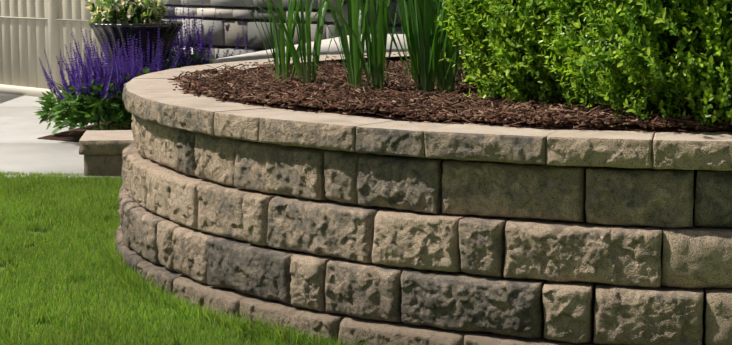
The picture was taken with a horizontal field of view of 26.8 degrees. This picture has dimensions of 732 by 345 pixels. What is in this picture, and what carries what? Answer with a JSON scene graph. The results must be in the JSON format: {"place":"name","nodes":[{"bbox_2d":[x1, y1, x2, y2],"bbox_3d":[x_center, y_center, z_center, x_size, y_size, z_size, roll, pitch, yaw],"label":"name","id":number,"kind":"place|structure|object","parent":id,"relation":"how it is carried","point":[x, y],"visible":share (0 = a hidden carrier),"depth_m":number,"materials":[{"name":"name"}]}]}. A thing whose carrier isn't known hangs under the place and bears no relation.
{"place":"outdoors","nodes":[
{"label":"outdoors","id":0,"kind":"place"},
{"bbox_2d":[0,93,120,178],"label":"driveway concrete slabs","id":1,"kind":"structure","parent":0,"point":[23,149],"depth_m":8.75,"materials":[{"name":"grey concrete"}]},
{"bbox_2d":[37,122,131,141],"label":"mulch","id":2,"kind":"object","parent":1,"relation":"on","point":[74,135],"visible":0.12,"depth_m":9.21,"materials":[{"name":"brown wood"}]},
{"bbox_2d":[89,21,182,123],"bbox_3d":[-1.479,-0.647,9.910,0.597,0.650,0.597,0,8,2],"label":"urn planter","id":3,"kind":"object","parent":2,"relation":"on","point":[168,31],"visible":0.35,"depth_m":9.68,"materials":[{"name":"black ceramic"}]},
{"bbox_2d":[85,0,166,23],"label":"urn planting","id":4,"kind":"object","parent":3,"relation":"in","point":[123,11],"visible":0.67,"depth_m":9.72,"materials":[{"name":"green plant"}]},
{"bbox_2d":[119,0,167,22],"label":"urn spike grass","id":5,"kind":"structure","parent":4,"relation":"in","point":[147,18],"depth_m":9.70,"materials":[{"name":"green plant"}]},
{"bbox_2d":[32,0,258,134],"bbox_3d":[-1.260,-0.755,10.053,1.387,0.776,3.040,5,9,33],"label":"flowering plant","id":6,"kind":"object","parent":2,"relation":"on","point":[81,109],"visible":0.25,"depth_m":8.92,"materials":[{"name":"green plant"}]},
{"bbox_2d":[79,130,133,175],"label":"stone block","id":7,"kind":"structure","parent":1,"relation":"on","point":[101,151],"depth_m":7.46,"materials":[{"name":"stone"}]},
{"bbox_2d":[0,0,163,98],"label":"fence","id":8,"kind":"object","parent":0,"point":[31,31],"depth_m":11.79,"materials":[{"name":"beige plastic"}]},
{"bbox_2d":[161,0,435,65],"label":"stone wall","id":9,"kind":"structure","parent":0,"point":[224,38],"depth_m":9.99,"materials":[{"name":"grey stone"}]},
{"bbox_2d":[213,31,407,63],"bbox_3d":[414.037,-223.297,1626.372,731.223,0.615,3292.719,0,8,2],"label":"walkway","id":10,"kind":"structure","parent":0,"point":[333,48],"depth_m":7.74,"materials":[{"name":"grey concrete"}]},
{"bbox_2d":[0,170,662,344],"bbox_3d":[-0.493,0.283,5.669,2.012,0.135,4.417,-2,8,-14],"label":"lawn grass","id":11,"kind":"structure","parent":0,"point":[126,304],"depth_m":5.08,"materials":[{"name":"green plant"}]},
{"label":"lawn","id":12,"kind":"structure","parent":0,"visible":0},
{"bbox_2d":[114,113,731,344],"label":"retaining wall blocks","id":13,"kind":"structure","parent":12,"relation":"on","point":[376,249],"depth_m":4.21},
{"bbox_2d":[122,50,731,170],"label":"wall capstones","id":14,"kind":"object","parent":13,"relation":"on","point":[154,97],"visible":0.81,"depth_m":4.22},
{"bbox_2d":[167,52,731,132],"bbox_3d":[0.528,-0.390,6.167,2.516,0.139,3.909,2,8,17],"label":"bark chips","id":15,"kind":"object","parent":13,"relation":"in","point":[398,94],"visible":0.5,"depth_m":4.76,"materials":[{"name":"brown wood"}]},
{"bbox_2d":[242,0,476,93],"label":"strap-leaf perennial clumps","id":16,"kind":"object","parent":15,"relation":"on","point":[429,42],"visible":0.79,"depth_m":5.29,"materials":[{"name":"green plant"}]},
{"bbox_2d":[436,0,648,104],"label":"boxwood shrub","id":17,"kind":"object","parent":15,"relation":"on","point":[493,46],"visible":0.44,"depth_m":4.70,"materials":[{"name":"green plant"}]},
{"bbox_2d":[511,0,731,133],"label":"boxwood shrub","id":18,"kind":"object","parent":15,"relation":"on","point":[677,54],"visible":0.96,"depth_m":4.15,"materials":[{"name":"green plant"}]}
]}

